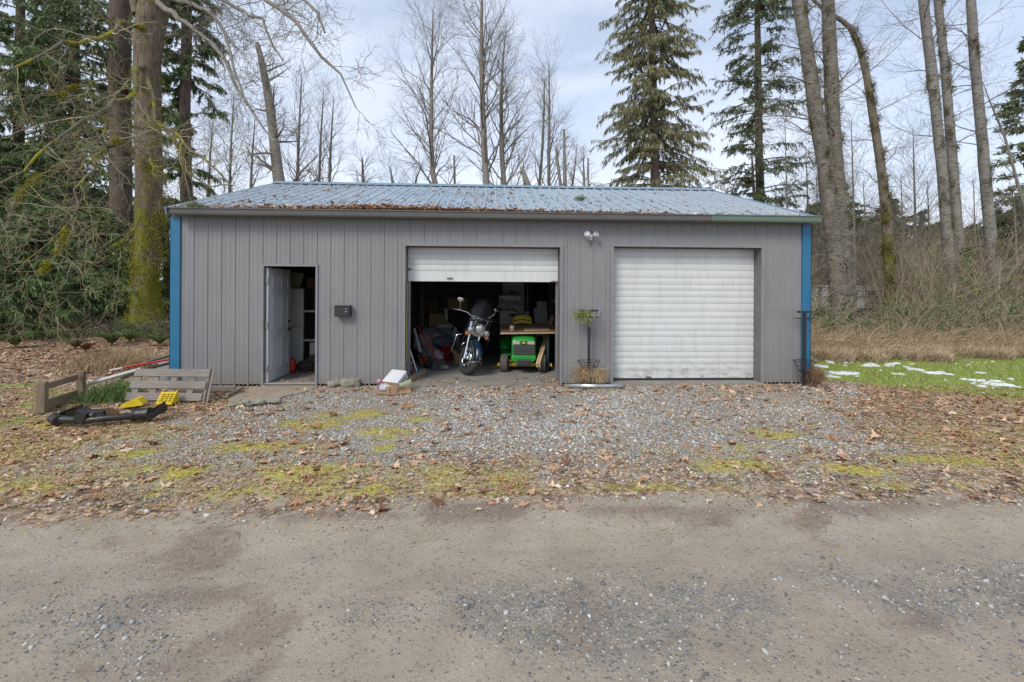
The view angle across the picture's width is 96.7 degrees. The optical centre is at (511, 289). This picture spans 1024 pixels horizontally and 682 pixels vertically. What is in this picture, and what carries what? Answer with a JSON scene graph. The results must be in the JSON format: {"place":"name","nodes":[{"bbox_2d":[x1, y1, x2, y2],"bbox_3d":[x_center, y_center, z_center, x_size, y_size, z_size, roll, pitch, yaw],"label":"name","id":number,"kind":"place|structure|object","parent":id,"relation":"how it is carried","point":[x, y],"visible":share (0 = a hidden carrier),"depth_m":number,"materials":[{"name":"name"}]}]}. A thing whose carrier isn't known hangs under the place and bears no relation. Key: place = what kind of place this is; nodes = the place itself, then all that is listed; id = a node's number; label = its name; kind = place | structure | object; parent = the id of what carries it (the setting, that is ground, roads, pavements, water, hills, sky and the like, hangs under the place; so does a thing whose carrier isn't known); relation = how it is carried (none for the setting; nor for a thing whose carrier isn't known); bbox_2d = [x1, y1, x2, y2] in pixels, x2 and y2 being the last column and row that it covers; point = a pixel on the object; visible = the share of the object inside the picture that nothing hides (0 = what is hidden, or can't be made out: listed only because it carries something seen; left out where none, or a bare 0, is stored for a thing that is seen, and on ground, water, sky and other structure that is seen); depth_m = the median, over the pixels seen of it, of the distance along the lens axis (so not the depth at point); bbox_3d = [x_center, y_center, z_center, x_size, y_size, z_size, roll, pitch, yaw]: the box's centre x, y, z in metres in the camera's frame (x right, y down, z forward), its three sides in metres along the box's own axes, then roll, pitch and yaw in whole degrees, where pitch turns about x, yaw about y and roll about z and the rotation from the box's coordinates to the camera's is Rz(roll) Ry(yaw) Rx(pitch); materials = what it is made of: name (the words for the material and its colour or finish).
{"place":"outdoors","nodes":[
{"label":"outdoors","id":0,"kind":"place"},
{"bbox_2d":[0,483,1023,681],"bbox_3d":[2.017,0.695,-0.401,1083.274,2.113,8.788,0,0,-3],"label":"gravel road","id":1,"kind":"structure","parent":0,"point":[234,614],"depth_m":2.56,"materials":[{"name":"grey gravel"}]},
{"bbox_2d":[0,310,1023,486],"bbox_3d":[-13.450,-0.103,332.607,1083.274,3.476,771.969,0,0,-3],"label":"ground","id":2,"kind":"structure","parent":0,"point":[911,429],"depth_m":6.58,"materials":[{"name":"brown soil"}]},
{"bbox_2d":[0,331,39,346],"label":"fern","id":3,"kind":"object","parent":2,"relation":"on","point":[15,339],"visible":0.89,"depth_m":12.64,"materials":[{"name":"green plant"}]},
{"bbox_2d":[0,11,67,278],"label":"cedar tree","id":4,"kind":"object","parent":2,"relation":"on","point":[5,30],"visible":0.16,"depth_m":17.91,"materials":[{"name":"green plant"}]},
{"bbox_2d":[0,0,106,284],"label":"cedar tree","id":5,"kind":"object","parent":2,"relation":"on","point":[20,9],"visible":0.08,"depth_m":19.73,"materials":[{"name":"green plant"}]},
{"bbox_2d":[2,8,106,283],"bbox_3d":[-23.977,-8.612,24.111,5.074,21.857,6.010,0,0,43],"label":"cedar tree","id":6,"kind":"object","parent":2,"relation":"on","point":[50,139],"visible":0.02,"depth_m":23.76,"materials":[{"name":"green plant"}]},
{"bbox_2d":[36,370,85,413],"bbox_3d":[-6.469,1.450,6.559,0.090,0.430,1.106,0,0,-22],"label":"wood rail frame","id":7,"kind":"object","parent":2,"relation":"on","point":[45,403],"visible":0.83,"depth_m":6.39,"materials":[{"name":"brown wood"}]},
{"bbox_2d":[0,176,129,339],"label":"cedar tree","id":8,"kind":"object","parent":2,"relation":"on","point":[18,301],"visible":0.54,"depth_m":15.32,"materials":[{"name":"green plant"}]},
{"bbox_2d":[0,299,169,341],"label":"brambles","id":9,"kind":"object","parent":2,"relation":"on","point":[105,326],"visible":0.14,"depth_m":14.56,"materials":[{"name":"green plant"}]},
{"bbox_2d":[1,199,169,339],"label":"bush","id":10,"kind":"object","parent":2,"relation":"on","point":[99,274],"visible":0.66,"depth_m":15.74,"materials":[{"name":"green plant"}]},
{"bbox_2d":[0,0,176,314],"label":"cedar tree","id":11,"kind":"object","parent":2,"relation":"on","point":[23,70],"visible":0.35,"depth_m":18.20,"materials":[{"name":"green plant"}]},
{"bbox_2d":[36,351,158,377],"bbox_3d":[-8.303,1.444,9.158,2.089,0.442,2.033,0,0,-26],"label":"grass tuft","id":12,"kind":"object","parent":2,"relation":"on","point":[86,365],"visible":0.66,"depth_m":9.00,"materials":[{"name":"brown plant"}]},
{"bbox_2d":[47,401,167,425],"bbox_3d":[-5.002,1.531,5.698,1.183,0.204,0.568,0,0,-3],"label":"trailer hitch","id":13,"kind":"object","parent":2,"relation":"on","point":[79,414],"visible":1,"depth_m":5.53,"materials":[{"name":"black metal"}]},
{"bbox_2d":[83,330,133,344],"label":"fern","id":14,"kind":"object","parent":2,"relation":"on","point":[111,338],"visible":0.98,"depth_m":13.12,"materials":[{"name":"green plant"}]},
{"bbox_2d":[55,341,164,371],"bbox_3d":[-8.652,1.386,9.886,2.156,0.537,2.191,0,0,21],"label":"grass tuft","id":15,"kind":"object","parent":2,"relation":"on","point":[108,354],"visible":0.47,"depth_m":9.74,"materials":[{"name":"brown plant"}]},
{"bbox_2d":[29,0,192,331],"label":"fir tree","id":16,"kind":"object","parent":2,"relation":"on","point":[121,10],"visible":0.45,"depth_m":17.50,"materials":[{"name":"brown plant"}]},
{"bbox_2d":[60,345,168,372],"bbox_3d":[-7.866,1.408,9.446,2.145,0.505,2.200,0,0,-3],"label":"grass tuft","id":17,"kind":"object","parent":2,"relation":"on","point":[134,359],"visible":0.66,"depth_m":9.24,"materials":[{"name":"brown plant"}]},
{"bbox_2d":[49,376,182,406],"bbox_3d":[-6.083,1.491,6.986,1.642,0.379,1.690,0,0,-3],"label":"grass tuft","id":18,"kind":"object","parent":2,"relation":"on","point":[116,390],"visible":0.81,"depth_m":6.77,"materials":[{"name":"green plant"}]},
{"bbox_2d":[129,316,168,338],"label":"shrub","id":19,"kind":"object","parent":2,"relation":"on","point":[162,326],"visible":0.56,"depth_m":14.95,"materials":[{"name":"green plant"}]},
{"bbox_2d":[133,195,179,320],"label":"cedar tree","id":20,"kind":"object","parent":2,"relation":"on","point":[167,267],"visible":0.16,"depth_m":19.60,"materials":[{"name":"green plant"}]},
{"bbox_2d":[155,391,178,405],"bbox_3d":[-4.952,1.548,6.546,0.196,0.168,0.234,0,0,-13],"label":"wheel chock","id":21,"kind":"object","parent":2,"relation":"on","point":[170,398],"visible":0.94,"depth_m":6.51,"materials":[{"name":"yellow plastic"}]},
{"bbox_2d":[125,369,214,401],"bbox_3d":[-5.088,1.422,6.787,1.235,0.473,0.191,0,0,1],"label":"wooden pallet","id":22,"kind":"object","parent":2,"relation":"on","point":[172,385],"visible":0.84,"depth_m":6.77,"materials":[{"name":"grey wood"}]},
{"bbox_2d":[126,0,235,264],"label":"cedar tree","id":23,"kind":"object","parent":2,"relation":"on","point":[181,102],"visible":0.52,"depth_m":17.21,"materials":[{"name":"green plant"}]},
{"bbox_2d":[0,0,390,355],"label":"maple tree","id":24,"kind":"object","parent":2,"relation":"on","point":[149,25],"visible":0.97,"depth_m":12.22,"materials":[{"name":"green plant"}]},
{"bbox_2d":[179,91,234,197],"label":"bare tree","id":25,"kind":"object","parent":2,"relation":"on","point":[209,166],"visible":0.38,"depth_m":29.06,"materials":[{"name":"plant"}]},
{"bbox_2d":[179,385,235,391],"bbox_3d":[-4.883,1.582,7.307,0.838,0.090,0.040,0,0,-6],"label":"loose plank","id":26,"kind":"object","parent":2,"relation":"on","point":[223,388],"visible":0.46,"depth_m":7.31,"materials":[{"name":"grey wood"}]},
{"bbox_2d":[193,61,262,196],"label":"bare tree","id":27,"kind":"object","parent":2,"relation":"on","point":[229,171],"visible":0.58,"depth_m":28.14,"materials":[{"name":"grey plant"}]},
{"bbox_2d":[205,90,271,190],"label":"bare tree","id":28,"kind":"object","parent":2,"relation":"on","point":[251,173],"visible":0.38,"depth_m":30.19,"materials":[{"name":"grey plant"}]},
{"bbox_2d":[228,386,316,403],"bbox_3d":[-3.841,1.666,7.189,1.130,0.064,1.174,0,0,-3],"label":"concrete apron","id":29,"kind":"object","parent":2,"relation":"on","point":[270,394],"visible":0.5,"depth_m":7.24,"materials":[{"name":"grey concrete"}]},
{"bbox_2d":[236,42,332,181],"bbox_3d":[-8.229,-3.835,16.108,3.389,11.146,2.965,0,0,-3],"label":"broken tree","id":30,"kind":"object","parent":2,"relation":"on","point":[275,168],"visible":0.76,"depth_m":16.00,"materials":[{"name":"grey plant"}]},
{"bbox_2d":[250,46,339,181],"bbox_3d":[-12.187,-6.476,26.454,4.312,16.334,4.144,0,0,25],"label":"bare tree","id":31,"kind":"object","parent":2,"relation":"on","point":[297,162],"visible":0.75,"depth_m":26.40,"materials":[{"name":"plant"}]},
{"bbox_2d":[287,71,356,181],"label":"bare tree","id":32,"kind":"object","parent":2,"relation":"on","point":[319,175],"visible":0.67,"depth_m":27.45,"materials":[{"name":"grey plant"}]},
{"bbox_2d":[313,70,354,181],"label":"bare tree","id":33,"kind":"object","parent":2,"relation":"on","point":[329,162],"visible":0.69,"depth_m":29.40,"materials":[{"name":"grey plant"}]},
{"bbox_2d":[344,141,383,182],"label":"bare tree","id":34,"kind":"object","parent":2,"relation":"on","point":[362,176],"visible":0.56,"depth_m":24.57,"materials":[{"name":"grey plant"}]},
{"bbox_2d":[370,0,487,183],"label":"bare tree","id":35,"kind":"object","parent":2,"relation":"on","point":[431,128],"visible":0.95,"depth_m":23.74,"materials":[{"name":"plant"}]},
{"bbox_2d":[411,0,535,184],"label":"bare tree","id":36,"kind":"object","parent":2,"relation":"on","point":[481,54],"visible":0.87,"depth_m":24.83,"materials":[{"name":"plant"}]},
{"bbox_2d":[164,181,822,386],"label":"metal garage","id":37,"kind":"structure","parent":2,"relation":"on","point":[707,298],"depth_m":8.15,"materials":[{"name":"metal"}]},
{"bbox_2d":[265,268,291,382],"bbox_3d":[-4.210,0.606,8.266,0.107,1.980,0.886,0,0,-3],"label":"entry door","id":38,"kind":"structure","parent":37,"relation":"in","point":[277,324],"depth_m":8.19,"materials":[{"name":"white paint"}]},
{"bbox_2d":[290,288,303,364],"bbox_3d":[-4.627,0.787,9.754,0.554,1.640,0.645,0,0,-3],"label":"shelf","id":39,"kind":"object","parent":37,"relation":"on","point":[296,319],"visible":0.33,"depth_m":9.44,"materials":[{"name":"white plastic"}]},
{"bbox_2d":[303,278,314,360],"bbox_3d":[-4.038,0.678,9.698,0.618,1.873,0.470,0,0,-3],"label":"shelf cabinet","id":40,"kind":"object","parent":37,"relation":"on","point":[309,325],"visible":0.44,"depth_m":9.51,"materials":[{"name":"white wood"}]},
{"bbox_2d":[334,305,351,316],"bbox_3d":[-2.893,0.359,7.790,0.267,0.189,0.128,0,0,-3],"label":"mailbox","id":41,"kind":"object","parent":37,"relation":"attached to","point":[342,310],"visible":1,"depth_m":7.74,"materials":[{"name":"black paint"}]},
{"bbox_2d":[428,313,447,328],"bbox_3d":[-2.044,1.125,12.519,0.500,1.002,0.644,0,0,-14],"label":"cardboard box","id":42,"kind":"object","parent":37,"relation":"on","point":[435,319],"visible":0.39,"depth_m":12.26,"materials":[{"name":"brown cardboard"}]},
{"bbox_2d":[450,297,498,374],"bbox_3d":[-0.829,0.911,9.601,0.982,1.570,2.243,20,2,5],"label":"motorcycle","id":43,"kind":"object","parent":37,"relation":"on","point":[474,332],"visible":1,"depth_m":8.82,"materials":[{"name":"metal"}]},
{"bbox_2d":[408,247,557,281],"bbox_3d":[-0.510,-0.449,8.208,2.690,0.608,0.075,0,0,-3],"label":"roll up door","id":44,"kind":"structure","parent":37,"relation":"in","point":[424,264],"depth_m":8.20,"materials":[{"name":"metal"}]},
{"bbox_2d":[171,184,799,214],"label":"roof leaves","id":45,"kind":"object","parent":37,"relation":"on","point":[384,206],"visible":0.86,"depth_m":7.92,"materials":[{"name":"brown plant"}]},
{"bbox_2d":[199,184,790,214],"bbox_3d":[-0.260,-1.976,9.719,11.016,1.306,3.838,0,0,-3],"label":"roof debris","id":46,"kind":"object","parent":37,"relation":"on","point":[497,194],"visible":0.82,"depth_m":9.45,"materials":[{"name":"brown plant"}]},
{"bbox_2d":[502,282,523,310],"bbox_3d":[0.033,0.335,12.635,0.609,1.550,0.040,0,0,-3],"label":"shelf","id":47,"kind":"object","parent":37,"relation":"on","point":[515,286],"visible":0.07,"depth_m":12.62,"materials":[{"name":"grey metal"}]},
{"bbox_2d":[500,311,528,334],"bbox_3d":[0.057,0.887,12.366,0.780,0.643,0.300,0,0,-3],"label":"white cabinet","id":48,"kind":"object","parent":37,"relation":"on","point":[505,318],"visible":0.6,"depth_m":12.21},
{"bbox_2d":[498,315,551,371],"bbox_3d":[0.265,1.114,9.762,1.100,1.069,1.844,0,0,0],"label":"lawn tractor","id":49,"kind":"object","parent":37,"relation":"on","point":[522,350],"visible":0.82,"depth_m":9.01,"materials":[{"name":"green plastic"}]},
{"bbox_2d":[500,324,554,333],"bbox_3d":[0.391,0.810,9.570,1.272,0.123,1.191,0,0,-2],"label":"strand board","id":50,"kind":"object","parent":49,"relation":"on","point":[505,329],"visible":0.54,"depth_m":9.50,"materials":[{"name":"brown wood"}]},
{"bbox_2d":[613,248,753,379],"bbox_3d":[3.134,0.450,8.377,2.684,2.413,0.075,0,0,-3],"label":"roll up door","id":51,"kind":"structure","parent":37,"relation":"in","point":[679,314],"depth_m":8.37,"materials":[{"name":"metal"}]},
{"bbox_2d":[450,1,550,184],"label":"bare tree","id":52,"kind":"object","parent":2,"relation":"on","point":[503,168],"visible":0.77,"depth_m":25.88,"materials":[{"name":"plant"}]},
{"bbox_2d":[0,384,1023,531],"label":"gravel yard","id":53,"kind":"structure","parent":2,"relation":"on","point":[812,490],"depth_m":4.51,"materials":[{"name":"grey gravel"}]},
{"bbox_2d":[375,369,411,394],"bbox_3d":[-1.893,1.485,7.363,0.544,0.342,0.429,0,0,15],"label":"broken carton","id":54,"kind":"object","parent":53,"relation":"on","point":[394,382],"visible":1,"depth_m":7.26,"materials":[{"name":"cardboard"}]},
{"bbox_2d":[577,310,601,383],"bbox_3d":[1.332,1.019,7.871,0.411,1.358,0.322,0,0,-3],"label":"plant stand","id":55,"kind":"object","parent":53,"relation":"on","point":[588,359],"visible":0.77,"depth_m":7.85,"materials":[{"name":"black paint"}]},
{"bbox_2d":[568,358,596,383],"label":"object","id":56,"kind":"object","parent":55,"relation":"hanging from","point":[581,374],"visible":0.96,"depth_m":7.79,"materials":[{"name":"plant"}]},
{"bbox_2d":[568,384,624,387],"bbox_3d":[1.431,1.633,7.745,0.950,0.067,0.075,0,0,1],"label":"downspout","id":57,"kind":"object","parent":53,"relation":"on","point":[596,386],"visible":1,"depth_m":7.72,"materials":[{"name":"white metal"}]},
{"bbox_2d":[793,311,818,385],"bbox_3d":[5.173,1.044,8.050,0.411,1.351,0.322,0,0,-17],"label":"plant stand","id":58,"kind":"object","parent":53,"relation":"on","point":[804,359],"visible":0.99,"depth_m":8.03,"materials":[{"name":"black paint"}]},
{"bbox_2d":[795,364,834,386],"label":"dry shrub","id":59,"kind":"object","parent":53,"relation":"on","point":[815,377],"visible":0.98,"depth_m":7.96,"materials":[{"name":"brown plant"}]},
{"bbox_2d":[0,275,1023,533],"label":"fallen leaves","id":60,"kind":"object","parent":2,"relation":"on","point":[299,500],"depth_m":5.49,"materials":[{"name":"brown plant"}]},
{"bbox_2d":[2,377,1023,499],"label":"sparse grass","id":61,"kind":"structure","parent":2,"relation":"on","point":[390,446],"depth_m":4.57,"materials":[{"name":"green plant"}]},
{"bbox_2d":[525,60,568,184],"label":"bare tree","id":62,"kind":"object","parent":2,"relation":"on","point":[542,150],"visible":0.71,"depth_m":28.55,"materials":[{"name":"grey plant"}]},
{"bbox_2d":[524,20,583,185],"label":"bare tree","id":63,"kind":"object","parent":2,"relation":"on","point":[548,152],"visible":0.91,"depth_m":28.07,"materials":[{"name":"plant"}]},
{"bbox_2d":[545,133,593,185],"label":"bare tree","id":64,"kind":"object","parent":2,"relation":"on","point":[574,165],"visible":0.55,"depth_m":29.13,"materials":[{"name":"grey plant"}]},
{"bbox_2d":[562,143,600,185],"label":"bare tree","id":65,"kind":"object","parent":2,"relation":"on","point":[583,175],"visible":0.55,"depth_m":27.17,"materials":[{"name":"grey plant"}]},
{"bbox_2d":[589,0,731,193],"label":"hemlock tree","id":66,"kind":"object","parent":2,"relation":"on","point":[655,98],"visible":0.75,"depth_m":24.82,"materials":[{"name":"green plant"}]},
{"bbox_2d":[740,158,765,201],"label":"fir tree","id":67,"kind":"object","parent":2,"relation":"on","point":[750,181],"visible":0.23,"depth_m":28.24,"materials":[{"name":"green plant"}]},
{"bbox_2d":[702,0,815,213],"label":"fir tree","id":68,"kind":"object","parent":2,"relation":"on","point":[757,6],"visible":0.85,"depth_m":28.55,"materials":[{"name":"green plant"}]},
{"bbox_2d":[747,99,824,259],"bbox_3d":[14.792,-4.275,24.376,4.254,12.242,5.292,0,0,19],"label":"young tree","id":69,"kind":"object","parent":2,"relation":"on","point":[786,189],"visible":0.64,"depth_m":24.70,"materials":[{"name":"plant"}]},
{"bbox_2d":[772,135,851,275],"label":"young tree","id":70,"kind":"object","parent":2,"relation":"on","point":[807,191],"visible":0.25,"depth_m":27.86,"materials":[{"name":"brown plant"}]},
{"bbox_2d":[723,0,918,323],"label":"cottonwood tree","id":71,"kind":"object","parent":2,"relation":"on","point":[826,189],"visible":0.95,"depth_m":19.41,"materials":[{"name":"grey plant"}]},
{"bbox_2d":[760,0,898,319],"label":"cottonwood tree","id":72,"kind":"object","parent":2,"relation":"on","point":[831,78],"visible":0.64,"depth_m":19.92,"materials":[{"name":"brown plant"}]},
{"bbox_2d":[796,148,872,319],"bbox_3d":[16.015,-2.894,23.721,4.088,9.495,4.165,0,0,27],"label":"young tree","id":73,"kind":"object","parent":2,"relation":"on","point":[819,245],"visible":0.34,"depth_m":23.70,"materials":[{"name":"plant"}]},
{"bbox_2d":[811,286,883,313],"bbox_3d":[22.631,0.750,32.135,6.336,2.080,2.140,0,0,-3],"label":"travel trailer","id":74,"kind":"object","parent":2,"relation":"on","point":[861,298],"visible":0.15,"depth_m":31.14,"materials":[{"name":"white metal"}]},
{"bbox_2d":[819,182,879,240],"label":"conifer tree","id":75,"kind":"object","parent":2,"relation":"on","point":[856,215],"visible":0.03,"depth_m":49.66,"materials":[{"name":"plant"}]},
{"bbox_2d":[766,0,934,322],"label":"mossy tree","id":76,"kind":"object","parent":2,"relation":"on","point":[885,196],"visible":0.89,"depth_m":20.66,"materials":[{"name":"green plant"}]},
{"bbox_2d":[811,283,895,337],"bbox_3d":[9.769,0.759,14.283,2.706,1.925,2.850,0,0,-3],"label":"shrub","id":77,"kind":"object","parent":2,"relation":"on","point":[827,325],"visible":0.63,"depth_m":13.81,"materials":[{"name":"brown plant"}]},
{"bbox_2d":[799,92,939,315],"bbox_3d":[19.695,-4.757,26.464,6.256,13.263,6.400,0,0,-3],"label":"young tree","id":78,"kind":"object","parent":2,"relation":"on","point":[852,221],"visible":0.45,"depth_m":25.87,"materials":[{"name":"brown plant"}]},
{"bbox_2d":[844,154,914,316],"bbox_3d":[21.230,-3.259,26.639,4.217,10.284,5.384,0,0,22],"label":"young tree","id":79,"kind":"object","parent":2,"relation":"on","point":[864,213],"visible":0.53,"depth_m":26.95,"materials":[{"name":"plant"}]},
{"bbox_2d":[873,156,938,277],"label":"young tree","id":80,"kind":"object","parent":2,"relation":"on","point":[901,209],"visible":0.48,"depth_m":33.20,"materials":[{"name":"plant"}]},
{"bbox_2d":[857,298,970,339],"bbox_3d":[12.268,0.983,14.053,2.466,1.578,2.530,0,0,-12],"label":"shrub","id":81,"kind":"object","parent":2,"relation":"on","point":[896,310],"visible":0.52,"depth_m":13.98,"materials":[{"name":"brown plant"}]},
{"bbox_2d":[859,105,971,270],"bbox_3d":[24.820,-4.782,28.393,5.962,13.372,5.831,0,0,-24],"label":"young tree","id":82,"kind":"object","parent":2,"relation":"on","point":[913,168],"visible":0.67,"depth_m":28.15,"materials":[{"name":"plant"}]},
{"bbox_2d":[811,309,1023,355],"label":"dead stalks","id":83,"kind":"object","parent":2,"relation":"on","point":[958,339],"visible":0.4,"depth_m":12.75,"materials":[{"name":"beige plant"}]},
{"bbox_2d":[811,340,1023,364],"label":"dead grass","id":84,"kind":"structure","parent":2,"relation":"on","point":[869,354],"depth_m":11.37,"materials":[{"name":"beige plant"}]},
{"bbox_2d":[811,279,1023,357],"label":"brambles","id":85,"kind":"object","parent":2,"relation":"on","point":[966,316],"visible":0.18,"depth_m":14.02,"materials":[{"name":"brown plant"}]},
{"bbox_2d":[811,205,1023,322],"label":"bare thicket","id":86,"kind":"object","parent":2,"relation":"on","point":[907,266],"visible":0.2,"depth_m":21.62,"materials":[{"name":"brown plant"}]},
{"bbox_2d":[854,263,1004,322],"bbox_3d":[15.630,0.335,17.212,4.402,2.843,4.447,0,0,40],"label":"shrub","id":87,"kind":"object","parent":2,"relation":"on","point":[889,265],"visible":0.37,"depth_m":16.90,"materials":[{"name":"brown plant"}]},
{"bbox_2d":[893,159,983,265],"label":"young tree","id":88,"kind":"object","parent":2,"relation":"on","point":[928,218],"visible":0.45,"depth_m":30.27,"materials":[{"name":"plant"}]},
{"bbox_2d":[858,0,1023,307],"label":"cottonwood tree","id":89,"kind":"object","parent":2,"relation":"on","point":[947,223],"visible":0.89,"depth_m":21.82,"materials":[{"name":"grey plant"}]},
{"bbox_2d":[865,0,1022,313],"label":"cottonwood tree","id":90,"kind":"object","parent":2,"relation":"on","point":[953,167],"visible":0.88,"depth_m":22.59,"materials":[{"name":"grey plant"}]},
{"bbox_2d":[954,245,981,307],"bbox_3d":[22.514,-0.564,22.374,1.472,3.261,0.922,0,0,15],"label":"ivy","id":91,"kind":"object","parent":90,"relation":"attached to","point":[967,253],"visible":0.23,"depth_m":22.32,"materials":[{"name":"green plant"}]},
{"bbox_2d":[886,282,1023,338],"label":"shrub","id":92,"kind":"object","parent":2,"relation":"on","point":[963,314],"visible":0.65,"depth_m":14.10,"materials":[{"name":"brown plant"}]},
{"bbox_2d":[895,0,1022,306],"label":"cottonwood tree","id":93,"kind":"object","parent":2,"relation":"on","point":[985,170],"visible":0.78,"depth_m":22.15,"materials":[{"name":"grey plant"}]},
{"bbox_2d":[915,269,1023,331],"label":"shrub","id":94,"kind":"object","parent":2,"relation":"on","point":[971,287],"visible":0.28,"depth_m":17.23,"materials":[{"name":"brown plant"}]},
{"bbox_2d":[927,261,1023,314],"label":"shrub","id":95,"kind":"object","parent":2,"relation":"on","point":[997,290],"visible":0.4,"depth_m":17.71,"materials":[{"name":"brown plant"}]},
{"bbox_2d":[960,164,1022,274],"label":"young tree","id":96,"kind":"object","parent":2,"relation":"on","point":[974,203],"visible":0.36,"depth_m":29.36,"materials":[{"name":"plant"}]},
{"bbox_2d":[968,298,1023,334],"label":"shrub","id":97,"kind":"object","parent":2,"relation":"on","point":[1009,308],"visible":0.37,"depth_m":14.24,"materials":[{"name":"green plant"}]},
{"bbox_2d":[970,64,1023,228],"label":"birch tree","id":98,"kind":"object","parent":2,"relation":"on","point":[1014,174],"visible":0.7,"depth_m":25.27,"materials":[{"name":"grey plant"}]},
{"bbox_2d":[976,180,1023,294],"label":"young tree","id":99,"kind":"object","parent":2,"relation":"on","point":[1014,216],"visible":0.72,"depth_m":25.30,"materials":[{"name":"plant"}]},
{"bbox_2d":[977,36,1023,295],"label":"conifer tree","id":100,"kind":"object","parent":2,"relation":"on","point":[1015,107],"visible":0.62,"depth_m":28.82,"materials":[{"name":"green plant"}]},
{"bbox_2d":[0,0,1023,279],"label":"sky","id":101,"kind":"structure","parent":0,"point":[585,83],"materials":[{"name":"white"}]},
{"bbox_2d":[816,356,1023,400],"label":"lawn grass","id":102,"kind":"structure","parent":0,"point":[974,369],"depth_m":9.37,"materials":[{"name":"green plant"}]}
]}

